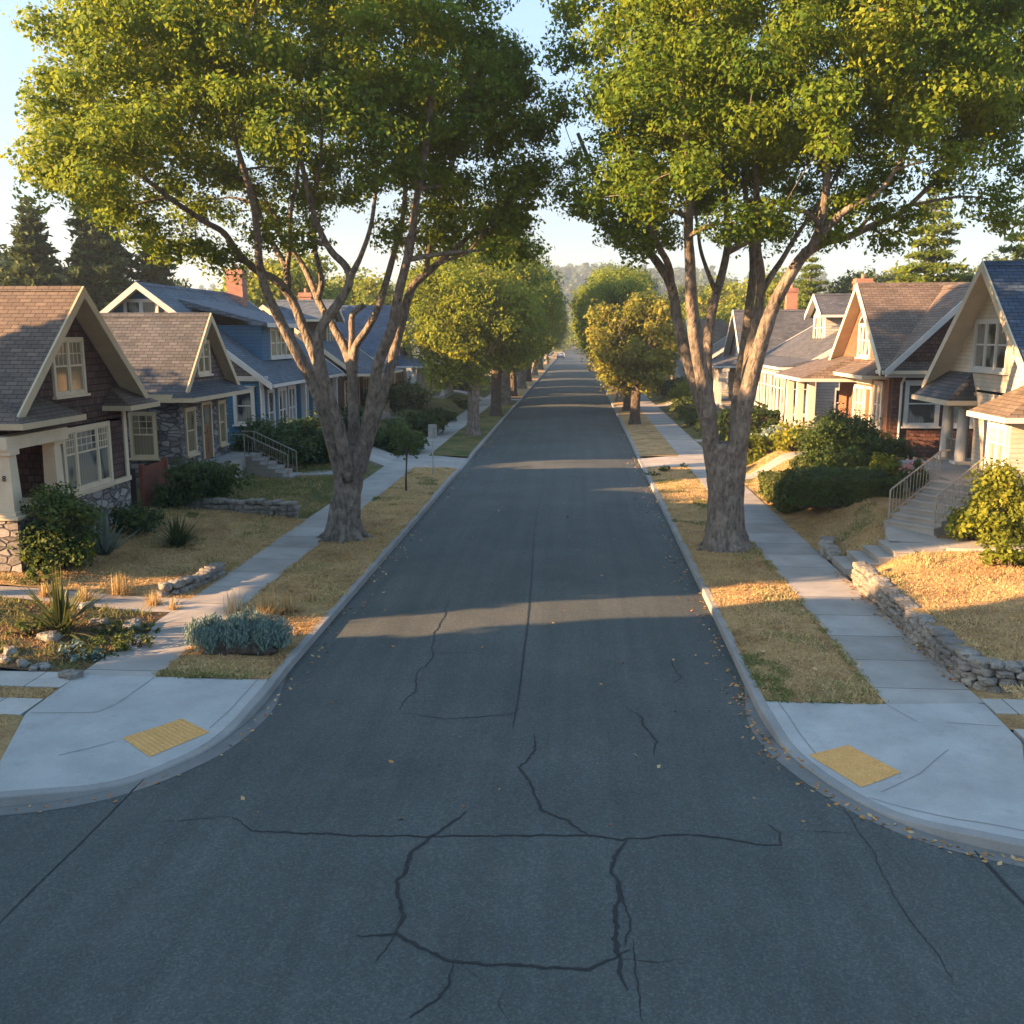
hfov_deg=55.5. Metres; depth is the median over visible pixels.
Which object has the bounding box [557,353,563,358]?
parked car
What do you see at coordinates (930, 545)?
garden path
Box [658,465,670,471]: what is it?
weed
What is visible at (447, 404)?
lawn
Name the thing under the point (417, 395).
shrub
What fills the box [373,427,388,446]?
shrub
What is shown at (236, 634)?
lavender bush
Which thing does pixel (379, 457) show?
driveway
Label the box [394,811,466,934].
road crack
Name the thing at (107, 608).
bed grass
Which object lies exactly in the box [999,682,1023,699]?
verge grass
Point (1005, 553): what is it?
shrub
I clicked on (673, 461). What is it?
driveway
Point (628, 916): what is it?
road crack
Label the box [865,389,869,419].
door
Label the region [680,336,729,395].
bungalow
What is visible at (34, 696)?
verge grass
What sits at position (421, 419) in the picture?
shrub
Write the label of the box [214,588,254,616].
grass tuft
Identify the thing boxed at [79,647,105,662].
bed plant
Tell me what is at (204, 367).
window
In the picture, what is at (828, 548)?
stone wall
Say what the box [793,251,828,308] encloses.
conifer
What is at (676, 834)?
road crack
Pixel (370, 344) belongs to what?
bungalow
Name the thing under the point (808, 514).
lawn
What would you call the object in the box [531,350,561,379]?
parkway
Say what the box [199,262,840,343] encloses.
hill
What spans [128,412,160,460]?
window
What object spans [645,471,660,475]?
weed
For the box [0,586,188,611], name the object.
garden path
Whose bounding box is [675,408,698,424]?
shrub
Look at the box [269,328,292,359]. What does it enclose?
window
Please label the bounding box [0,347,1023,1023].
road
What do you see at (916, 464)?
flower bush
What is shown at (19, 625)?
bed plant
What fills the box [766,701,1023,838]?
corner apron
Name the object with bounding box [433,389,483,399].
driveway
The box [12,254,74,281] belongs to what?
background tree
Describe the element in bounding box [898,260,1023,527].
cream house
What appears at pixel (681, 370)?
bungalow
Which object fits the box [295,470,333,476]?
garden path
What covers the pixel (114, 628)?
bed plant
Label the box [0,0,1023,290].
sky
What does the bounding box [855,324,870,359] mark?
window
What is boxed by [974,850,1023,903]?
road crack
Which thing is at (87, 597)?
grass tuft
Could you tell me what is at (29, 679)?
sidewalk
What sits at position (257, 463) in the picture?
entrance steps
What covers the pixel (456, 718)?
road crack
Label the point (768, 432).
shrub
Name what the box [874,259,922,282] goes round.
background tree
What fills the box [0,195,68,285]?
conifer
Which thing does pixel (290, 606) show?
grass tuft
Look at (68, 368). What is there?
window
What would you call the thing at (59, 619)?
strap leaf plant
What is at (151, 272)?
conifer
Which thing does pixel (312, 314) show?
bungalow
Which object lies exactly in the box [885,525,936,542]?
garden path
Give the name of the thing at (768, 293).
background tree
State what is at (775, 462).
garden path
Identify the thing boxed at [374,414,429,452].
shrub
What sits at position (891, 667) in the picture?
sidewalk
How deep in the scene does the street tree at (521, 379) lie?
109.84 m
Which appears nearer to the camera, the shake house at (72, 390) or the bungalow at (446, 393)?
the shake house at (72, 390)
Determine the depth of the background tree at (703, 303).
116.19 m
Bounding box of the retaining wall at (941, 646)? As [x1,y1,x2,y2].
[851,561,1023,693]
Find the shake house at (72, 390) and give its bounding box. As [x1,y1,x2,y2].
[0,286,159,587]
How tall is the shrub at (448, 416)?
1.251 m
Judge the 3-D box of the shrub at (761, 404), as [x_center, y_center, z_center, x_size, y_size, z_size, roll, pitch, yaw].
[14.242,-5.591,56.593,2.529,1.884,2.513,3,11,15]
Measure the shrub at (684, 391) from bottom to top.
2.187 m
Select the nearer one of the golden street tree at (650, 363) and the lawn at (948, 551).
the lawn at (948, 551)
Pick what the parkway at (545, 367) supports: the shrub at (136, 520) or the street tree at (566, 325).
the street tree at (566, 325)
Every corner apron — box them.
[0,675,266,791]
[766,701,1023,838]
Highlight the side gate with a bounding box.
[138,457,168,506]
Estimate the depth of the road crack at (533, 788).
13.33 m
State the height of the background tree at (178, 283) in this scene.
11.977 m
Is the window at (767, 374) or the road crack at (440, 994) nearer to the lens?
the road crack at (440, 994)
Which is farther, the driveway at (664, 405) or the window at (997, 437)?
the driveway at (664, 405)
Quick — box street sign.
[428,424,436,474]
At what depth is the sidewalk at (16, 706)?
16.15 m
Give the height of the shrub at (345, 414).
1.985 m
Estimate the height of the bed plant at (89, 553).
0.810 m
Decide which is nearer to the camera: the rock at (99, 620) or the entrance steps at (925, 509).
the rock at (99, 620)
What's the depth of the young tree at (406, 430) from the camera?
37.68 m
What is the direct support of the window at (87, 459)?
in the shake house at (72, 390)
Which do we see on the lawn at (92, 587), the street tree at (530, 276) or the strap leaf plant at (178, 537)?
the strap leaf plant at (178, 537)
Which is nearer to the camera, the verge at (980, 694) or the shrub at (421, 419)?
the verge at (980, 694)
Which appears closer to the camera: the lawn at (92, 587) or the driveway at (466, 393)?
the lawn at (92, 587)
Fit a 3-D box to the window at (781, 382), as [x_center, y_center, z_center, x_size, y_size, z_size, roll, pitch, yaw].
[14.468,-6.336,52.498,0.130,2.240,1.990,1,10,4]
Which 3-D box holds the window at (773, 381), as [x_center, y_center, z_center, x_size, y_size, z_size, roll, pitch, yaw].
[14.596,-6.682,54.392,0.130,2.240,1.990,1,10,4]
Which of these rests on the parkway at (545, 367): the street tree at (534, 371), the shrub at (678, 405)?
the street tree at (534, 371)
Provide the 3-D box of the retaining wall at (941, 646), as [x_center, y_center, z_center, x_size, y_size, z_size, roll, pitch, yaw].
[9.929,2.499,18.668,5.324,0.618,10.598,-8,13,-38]
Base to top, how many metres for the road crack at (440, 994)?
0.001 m
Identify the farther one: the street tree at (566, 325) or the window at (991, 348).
the street tree at (566, 325)
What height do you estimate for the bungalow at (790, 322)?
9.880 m
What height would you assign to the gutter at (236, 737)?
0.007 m
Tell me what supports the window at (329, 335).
in the bungalow at (312, 314)
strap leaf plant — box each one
[2,568,129,646]
[141,510,209,549]
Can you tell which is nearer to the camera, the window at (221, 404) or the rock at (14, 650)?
the rock at (14, 650)
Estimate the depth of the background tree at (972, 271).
106.32 m
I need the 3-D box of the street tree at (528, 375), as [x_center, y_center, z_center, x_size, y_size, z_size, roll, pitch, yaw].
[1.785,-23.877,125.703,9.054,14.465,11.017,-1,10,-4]
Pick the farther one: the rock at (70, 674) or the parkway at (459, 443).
the parkway at (459, 443)
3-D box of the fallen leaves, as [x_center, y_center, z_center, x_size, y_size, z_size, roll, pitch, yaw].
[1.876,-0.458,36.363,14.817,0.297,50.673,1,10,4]
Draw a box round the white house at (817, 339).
[735,274,873,429]
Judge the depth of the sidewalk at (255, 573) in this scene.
24.23 m
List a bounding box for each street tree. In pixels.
[0,0,570,543]
[392,237,549,435]
[441,231,559,415]
[501,258,565,403]
[510,249,568,398]
[517,263,568,388]
[524,0,1023,553]
[525,314,560,380]
[531,315,563,374]
[538,288,569,368]
[544,310,570,363]
[567,261,664,392]
[567,283,604,376]
[568,260,670,401]
[580,270,672,410]
[583,288,686,424]
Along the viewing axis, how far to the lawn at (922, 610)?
20.68 m
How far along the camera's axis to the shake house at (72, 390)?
26.13 m
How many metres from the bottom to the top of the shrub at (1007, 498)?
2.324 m
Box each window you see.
[51,337,90,399]
[61,421,116,496]
[123,299,158,312]
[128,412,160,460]
[183,406,200,457]
[196,340,213,376]
[217,399,229,447]
[232,386,255,425]
[266,389,275,428]
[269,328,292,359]
[277,386,287,422]
[287,385,296,424]
[326,320,335,340]
[344,380,347,406]
[363,376,368,401]
[725,370,728,388]
[728,372,733,394]
[757,370,763,406]
[763,370,771,409]
[769,372,776,410]
[776,377,785,416]
[793,381,815,416]
[813,315,823,338]
[833,388,839,411]
[852,384,864,418]
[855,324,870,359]
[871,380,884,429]
[900,380,940,427]
[953,407,972,428]
[968,319,1009,374]
[984,421,1009,486]
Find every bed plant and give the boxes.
[2,616,46,636]
[29,605,71,619]
[47,637,83,661]
[72,542,95,567]
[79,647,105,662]
[80,632,135,658]
[85,619,129,635]
[110,629,155,647]
[130,621,160,634]
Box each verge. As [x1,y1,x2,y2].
[0,687,59,698]
[0,715,23,760]
[967,687,1023,699]
[994,714,1023,729]
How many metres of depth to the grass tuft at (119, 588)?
22.70 m
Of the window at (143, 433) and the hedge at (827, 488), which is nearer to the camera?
the hedge at (827, 488)
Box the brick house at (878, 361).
[774,282,972,457]
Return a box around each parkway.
[160,467,454,678]
[429,400,517,455]
[511,381,534,397]
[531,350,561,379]
[604,385,622,404]
[615,407,678,455]
[646,467,883,703]
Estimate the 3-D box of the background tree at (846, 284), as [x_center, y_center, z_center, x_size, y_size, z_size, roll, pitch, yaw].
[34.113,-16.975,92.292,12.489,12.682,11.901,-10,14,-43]
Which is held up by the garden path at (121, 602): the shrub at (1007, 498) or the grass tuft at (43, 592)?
the grass tuft at (43, 592)
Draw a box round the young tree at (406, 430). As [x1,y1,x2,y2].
[386,420,421,490]
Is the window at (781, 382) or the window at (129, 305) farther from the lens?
the window at (781, 382)
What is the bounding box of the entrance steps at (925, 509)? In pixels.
[884,449,985,536]
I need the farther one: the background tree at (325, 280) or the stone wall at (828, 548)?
the background tree at (325, 280)
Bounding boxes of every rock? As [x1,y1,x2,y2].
[0,654,12,663]
[3,646,17,655]
[17,658,31,667]
[28,663,38,671]
[35,630,62,641]
[39,662,51,671]
[58,669,83,680]
[76,601,94,609]
[88,617,108,624]
[122,618,143,630]
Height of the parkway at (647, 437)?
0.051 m
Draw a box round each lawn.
[0,506,307,598]
[137,461,376,517]
[231,373,490,470]
[641,377,728,446]
[745,450,967,559]
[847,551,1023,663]
[916,538,1023,552]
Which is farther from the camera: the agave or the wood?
the wood
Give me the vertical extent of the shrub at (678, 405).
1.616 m
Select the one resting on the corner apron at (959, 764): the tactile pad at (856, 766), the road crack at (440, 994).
the tactile pad at (856, 766)
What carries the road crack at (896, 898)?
on the road
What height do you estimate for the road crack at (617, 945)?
0.002 m
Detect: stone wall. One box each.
[168,497,300,518]
[818,536,840,561]
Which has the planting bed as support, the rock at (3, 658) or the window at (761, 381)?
the rock at (3, 658)
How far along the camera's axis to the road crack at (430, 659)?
18.66 m
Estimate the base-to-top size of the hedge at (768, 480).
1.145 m
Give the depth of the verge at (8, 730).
15.17 m
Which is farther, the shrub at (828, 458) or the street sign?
the street sign
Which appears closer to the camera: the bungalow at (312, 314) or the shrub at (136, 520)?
the shrub at (136, 520)
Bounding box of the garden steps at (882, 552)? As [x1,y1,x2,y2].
[831,540,915,581]
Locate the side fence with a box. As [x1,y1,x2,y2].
[130,469,137,504]
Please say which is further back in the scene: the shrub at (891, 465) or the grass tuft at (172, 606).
the shrub at (891, 465)
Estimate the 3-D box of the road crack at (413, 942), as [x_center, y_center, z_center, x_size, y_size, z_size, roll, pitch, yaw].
[-0.235,4.466,9.867,2.846,0.005,0.451,1,10,6]
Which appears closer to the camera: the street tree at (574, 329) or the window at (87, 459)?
the window at (87, 459)
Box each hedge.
[718,406,780,440]
[725,433,778,464]
[757,469,805,513]
[776,464,904,507]
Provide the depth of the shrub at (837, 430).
36.50 m
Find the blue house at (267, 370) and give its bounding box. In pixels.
[100,265,344,448]
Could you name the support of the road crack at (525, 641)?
on the road
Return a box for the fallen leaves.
[15,432,1023,864]
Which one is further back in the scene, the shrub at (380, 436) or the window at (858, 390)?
the shrub at (380, 436)
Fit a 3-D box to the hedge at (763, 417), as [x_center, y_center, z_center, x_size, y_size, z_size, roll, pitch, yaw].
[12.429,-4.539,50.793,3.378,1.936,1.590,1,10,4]
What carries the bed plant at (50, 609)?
on the planting bed
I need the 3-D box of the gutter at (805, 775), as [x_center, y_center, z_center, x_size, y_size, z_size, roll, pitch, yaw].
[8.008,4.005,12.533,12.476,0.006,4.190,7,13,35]
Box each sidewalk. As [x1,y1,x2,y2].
[0,671,69,687]
[0,697,43,714]
[83,350,556,676]
[640,392,983,703]
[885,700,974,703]
[980,699,1023,714]
[1013,729,1023,743]
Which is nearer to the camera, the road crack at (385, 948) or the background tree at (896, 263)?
the road crack at (385, 948)
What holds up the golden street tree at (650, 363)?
on the parkway at (647, 437)
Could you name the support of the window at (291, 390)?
in the blue house at (267, 370)
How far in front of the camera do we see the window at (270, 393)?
45.29 m
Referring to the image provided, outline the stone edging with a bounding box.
[157,562,226,597]
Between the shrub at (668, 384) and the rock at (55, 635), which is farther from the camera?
the shrub at (668, 384)
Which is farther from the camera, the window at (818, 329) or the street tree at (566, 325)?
the street tree at (566, 325)
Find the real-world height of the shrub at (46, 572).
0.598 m
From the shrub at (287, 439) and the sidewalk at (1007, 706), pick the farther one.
the shrub at (287, 439)
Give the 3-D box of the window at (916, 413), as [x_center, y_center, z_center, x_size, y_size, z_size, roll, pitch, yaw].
[16.432,-4.311,38.991,1.540,1.910,0.130,1,10,4]
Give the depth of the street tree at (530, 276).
70.88 m
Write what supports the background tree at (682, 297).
on the lawn at (672, 414)
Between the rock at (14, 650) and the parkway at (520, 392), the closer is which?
the rock at (14, 650)
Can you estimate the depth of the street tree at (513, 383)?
95.90 m
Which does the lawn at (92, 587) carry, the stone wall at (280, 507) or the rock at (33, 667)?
the stone wall at (280, 507)
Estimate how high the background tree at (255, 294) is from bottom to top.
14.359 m
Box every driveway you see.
[369,447,397,465]
[415,456,467,469]
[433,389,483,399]
[641,456,687,468]
[656,397,727,407]
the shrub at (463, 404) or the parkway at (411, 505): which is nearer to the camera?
the parkway at (411, 505)
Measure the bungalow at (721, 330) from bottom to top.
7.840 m
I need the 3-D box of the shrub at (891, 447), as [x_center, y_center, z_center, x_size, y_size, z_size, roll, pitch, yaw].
[13.508,-2.068,35.914,2.795,1.860,2.330,-1,10,-8]
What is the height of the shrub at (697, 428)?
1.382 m
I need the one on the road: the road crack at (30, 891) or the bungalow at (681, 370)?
the road crack at (30, 891)
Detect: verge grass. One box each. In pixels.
[0,684,54,726]
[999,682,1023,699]
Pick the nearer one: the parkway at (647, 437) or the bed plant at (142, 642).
the bed plant at (142, 642)
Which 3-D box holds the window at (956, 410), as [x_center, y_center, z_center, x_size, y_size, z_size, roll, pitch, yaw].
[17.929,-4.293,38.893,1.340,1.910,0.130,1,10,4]
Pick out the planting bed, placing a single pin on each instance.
(11, 665)
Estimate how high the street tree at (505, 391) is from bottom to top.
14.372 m
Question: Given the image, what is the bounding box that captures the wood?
[550,321,671,351]
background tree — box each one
[0,244,65,285]
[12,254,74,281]
[171,276,192,287]
[213,247,351,307]
[303,272,339,288]
[325,262,415,319]
[663,280,708,339]
[680,273,746,326]
[717,262,806,326]
[806,265,905,295]
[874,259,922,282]
[950,250,1010,281]
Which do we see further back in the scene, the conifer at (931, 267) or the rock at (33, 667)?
the conifer at (931, 267)
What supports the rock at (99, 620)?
on the planting bed
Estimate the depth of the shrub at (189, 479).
32.70 m
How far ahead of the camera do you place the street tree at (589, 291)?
87.55 m
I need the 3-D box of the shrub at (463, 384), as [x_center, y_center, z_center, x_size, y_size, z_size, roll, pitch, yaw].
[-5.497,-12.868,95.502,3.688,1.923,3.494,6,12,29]
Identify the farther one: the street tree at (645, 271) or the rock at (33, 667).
the street tree at (645, 271)
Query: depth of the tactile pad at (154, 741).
15.05 m
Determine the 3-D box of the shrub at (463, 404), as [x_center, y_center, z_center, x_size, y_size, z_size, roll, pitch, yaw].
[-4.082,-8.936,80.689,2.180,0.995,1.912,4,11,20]
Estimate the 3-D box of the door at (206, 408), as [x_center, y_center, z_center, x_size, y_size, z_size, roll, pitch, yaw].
[-11.532,-3.049,36.899,0.092,2.040,0.780,1,10,4]
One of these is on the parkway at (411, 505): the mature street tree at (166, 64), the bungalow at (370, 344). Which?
the mature street tree at (166, 64)
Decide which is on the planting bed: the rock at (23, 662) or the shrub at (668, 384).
the rock at (23, 662)
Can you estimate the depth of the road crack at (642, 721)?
15.38 m
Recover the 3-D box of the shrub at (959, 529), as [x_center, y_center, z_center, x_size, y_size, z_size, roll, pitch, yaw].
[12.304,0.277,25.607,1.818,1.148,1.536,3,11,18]
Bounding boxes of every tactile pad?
[123,718,208,756]
[809,745,900,786]
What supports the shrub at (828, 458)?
on the lawn at (808, 514)
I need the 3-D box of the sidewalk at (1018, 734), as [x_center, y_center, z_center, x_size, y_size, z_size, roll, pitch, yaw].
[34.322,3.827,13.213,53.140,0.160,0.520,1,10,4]
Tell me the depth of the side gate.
32.96 m
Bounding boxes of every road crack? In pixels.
[0,779,143,922]
[232,817,781,845]
[357,932,629,970]
[374,936,393,962]
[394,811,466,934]
[398,708,520,718]
[399,596,448,709]
[409,962,453,1017]
[512,533,534,726]
[517,733,591,836]
[609,840,628,989]
[619,886,630,945]
[628,708,657,754]
[633,941,641,1018]
[843,810,951,976]
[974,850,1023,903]
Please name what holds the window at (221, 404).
in the stone house at (182, 366)
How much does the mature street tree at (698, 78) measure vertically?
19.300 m
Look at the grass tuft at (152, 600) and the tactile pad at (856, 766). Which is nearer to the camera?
the tactile pad at (856, 766)
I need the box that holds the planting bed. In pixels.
[0,597,169,671]
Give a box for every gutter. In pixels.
[0,668,292,815]
[741,679,1023,866]
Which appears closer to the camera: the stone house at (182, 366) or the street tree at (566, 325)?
the stone house at (182, 366)
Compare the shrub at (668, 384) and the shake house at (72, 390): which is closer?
the shake house at (72, 390)
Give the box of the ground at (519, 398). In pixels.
[48,345,885,613]
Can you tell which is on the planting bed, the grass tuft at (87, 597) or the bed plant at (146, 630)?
the bed plant at (146, 630)
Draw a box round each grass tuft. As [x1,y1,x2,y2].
[25,581,60,597]
[65,585,103,601]
[97,570,152,598]
[135,588,169,608]
[155,598,187,610]
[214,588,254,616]
[241,586,292,617]
[270,593,306,614]
[301,589,325,601]
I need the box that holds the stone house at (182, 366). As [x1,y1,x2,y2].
[100,313,251,487]
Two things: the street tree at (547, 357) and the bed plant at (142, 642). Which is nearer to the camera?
the bed plant at (142, 642)
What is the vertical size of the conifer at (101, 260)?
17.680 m
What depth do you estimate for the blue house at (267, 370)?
45.89 m
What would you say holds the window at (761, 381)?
in the white house at (817, 339)
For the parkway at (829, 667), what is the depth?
20.93 m
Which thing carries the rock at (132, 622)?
on the planting bed
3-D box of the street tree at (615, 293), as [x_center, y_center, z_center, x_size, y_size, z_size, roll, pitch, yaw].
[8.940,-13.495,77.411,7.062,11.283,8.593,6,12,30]
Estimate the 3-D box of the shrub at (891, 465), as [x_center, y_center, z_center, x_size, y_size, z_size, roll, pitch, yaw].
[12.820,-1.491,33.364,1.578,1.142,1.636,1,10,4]
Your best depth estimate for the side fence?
32.41 m
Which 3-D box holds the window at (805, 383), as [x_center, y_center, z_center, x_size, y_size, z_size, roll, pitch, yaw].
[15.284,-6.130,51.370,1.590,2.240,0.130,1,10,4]
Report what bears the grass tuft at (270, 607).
on the parkway at (411, 505)
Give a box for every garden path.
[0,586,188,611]
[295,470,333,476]
[745,452,801,479]
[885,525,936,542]
[899,538,1023,551]
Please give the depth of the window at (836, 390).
51.69 m
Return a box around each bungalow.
[259,288,402,419]
[336,305,429,408]
[406,320,453,398]
[662,342,684,377]
[669,319,728,379]
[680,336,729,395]
[712,284,813,409]
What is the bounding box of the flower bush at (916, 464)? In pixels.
[896,456,928,491]
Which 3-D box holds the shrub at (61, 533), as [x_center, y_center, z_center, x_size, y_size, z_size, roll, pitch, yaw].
[-11.114,0.372,24.021,2.510,2.351,2.177,1,10,4]
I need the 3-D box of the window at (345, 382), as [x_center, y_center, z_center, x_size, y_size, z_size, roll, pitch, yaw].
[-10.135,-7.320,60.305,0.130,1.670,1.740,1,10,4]
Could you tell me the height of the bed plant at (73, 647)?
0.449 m
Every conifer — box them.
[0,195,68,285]
[62,194,141,311]
[128,219,180,285]
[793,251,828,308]
[886,175,973,282]
[996,156,1023,260]
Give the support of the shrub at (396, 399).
on the lawn at (447, 404)
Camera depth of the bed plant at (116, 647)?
18.80 m
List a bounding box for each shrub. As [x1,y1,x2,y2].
[7,481,106,571]
[20,563,62,584]
[105,500,166,536]
[150,481,189,508]
[161,456,254,502]
[230,413,324,467]
[284,408,329,465]
[340,403,364,431]
[362,383,406,414]
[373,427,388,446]
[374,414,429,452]
[395,376,434,407]
[399,406,448,434]
[422,406,458,421]
[438,374,467,389]
[453,398,467,408]
[653,375,685,396]
[665,378,692,403]
[668,396,695,414]
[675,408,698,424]
[692,414,720,431]
[751,425,785,440]
[753,401,768,413]
[770,419,810,451]
[787,401,896,470]
[788,452,815,469]
[812,442,869,476]
[844,430,917,469]
[864,452,905,477]
[942,500,1001,540]
[946,457,1023,547]
[978,534,1023,567]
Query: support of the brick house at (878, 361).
on the lawn at (808, 514)
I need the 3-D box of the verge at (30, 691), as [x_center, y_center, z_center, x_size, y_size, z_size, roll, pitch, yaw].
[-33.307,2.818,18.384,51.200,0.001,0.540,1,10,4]
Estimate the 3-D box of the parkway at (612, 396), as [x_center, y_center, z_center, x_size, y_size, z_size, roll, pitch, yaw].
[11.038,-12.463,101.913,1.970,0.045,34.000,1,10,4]
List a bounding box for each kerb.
[0,351,562,806]
[587,354,1023,856]
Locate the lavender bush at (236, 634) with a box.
[182,603,300,655]
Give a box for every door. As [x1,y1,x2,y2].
[203,404,211,458]
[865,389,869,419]
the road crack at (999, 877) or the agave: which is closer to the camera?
the road crack at (999, 877)
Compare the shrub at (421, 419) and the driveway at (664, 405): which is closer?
the shrub at (421, 419)
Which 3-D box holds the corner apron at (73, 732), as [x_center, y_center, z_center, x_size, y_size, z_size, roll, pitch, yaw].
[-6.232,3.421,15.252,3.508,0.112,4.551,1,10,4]
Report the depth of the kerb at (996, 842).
14.65 m
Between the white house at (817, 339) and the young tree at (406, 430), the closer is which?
the young tree at (406, 430)
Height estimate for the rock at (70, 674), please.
0.264 m
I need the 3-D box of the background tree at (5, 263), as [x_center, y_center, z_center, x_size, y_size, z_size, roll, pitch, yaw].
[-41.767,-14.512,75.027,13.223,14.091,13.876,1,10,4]
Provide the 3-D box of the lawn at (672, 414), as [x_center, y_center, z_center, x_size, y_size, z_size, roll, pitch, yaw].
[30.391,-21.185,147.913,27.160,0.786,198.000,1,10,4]
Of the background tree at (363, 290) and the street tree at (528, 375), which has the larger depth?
the street tree at (528, 375)
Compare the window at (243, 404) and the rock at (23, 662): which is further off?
the window at (243, 404)
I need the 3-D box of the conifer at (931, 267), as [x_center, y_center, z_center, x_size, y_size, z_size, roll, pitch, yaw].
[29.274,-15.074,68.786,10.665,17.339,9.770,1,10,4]
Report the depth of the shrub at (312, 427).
42.01 m
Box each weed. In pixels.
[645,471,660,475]
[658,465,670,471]
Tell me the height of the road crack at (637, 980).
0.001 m
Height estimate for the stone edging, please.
0.395 m
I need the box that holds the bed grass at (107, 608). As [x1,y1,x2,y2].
[0,593,165,670]
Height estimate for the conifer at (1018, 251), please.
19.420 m
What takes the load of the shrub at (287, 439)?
on the lawn at (304, 503)
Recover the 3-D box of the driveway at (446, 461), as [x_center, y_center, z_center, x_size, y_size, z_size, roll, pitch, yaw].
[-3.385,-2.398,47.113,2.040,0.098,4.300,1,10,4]
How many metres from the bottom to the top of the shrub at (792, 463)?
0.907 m
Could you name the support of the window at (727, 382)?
in the bungalow at (718, 347)
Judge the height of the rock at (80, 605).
0.243 m
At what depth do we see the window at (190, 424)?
35.34 m
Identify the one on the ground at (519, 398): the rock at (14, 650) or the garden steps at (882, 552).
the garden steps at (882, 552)
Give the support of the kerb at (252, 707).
on the road
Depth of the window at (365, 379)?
65.36 m
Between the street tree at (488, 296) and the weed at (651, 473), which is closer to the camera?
the weed at (651, 473)
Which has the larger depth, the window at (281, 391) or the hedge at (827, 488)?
the window at (281, 391)
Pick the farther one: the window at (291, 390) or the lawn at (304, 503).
the window at (291, 390)
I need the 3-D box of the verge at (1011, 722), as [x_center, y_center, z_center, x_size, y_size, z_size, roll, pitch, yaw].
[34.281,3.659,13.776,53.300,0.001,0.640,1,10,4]
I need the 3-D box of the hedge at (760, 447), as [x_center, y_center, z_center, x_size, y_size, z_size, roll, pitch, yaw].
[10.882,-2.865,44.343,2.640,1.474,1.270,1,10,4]
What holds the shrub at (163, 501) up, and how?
on the lawn at (92, 587)
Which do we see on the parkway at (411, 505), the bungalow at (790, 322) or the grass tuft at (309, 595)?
the grass tuft at (309, 595)
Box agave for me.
[91,503,139,555]
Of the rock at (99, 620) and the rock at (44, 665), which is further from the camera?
the rock at (99, 620)
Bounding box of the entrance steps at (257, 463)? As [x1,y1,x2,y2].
[231,431,300,478]

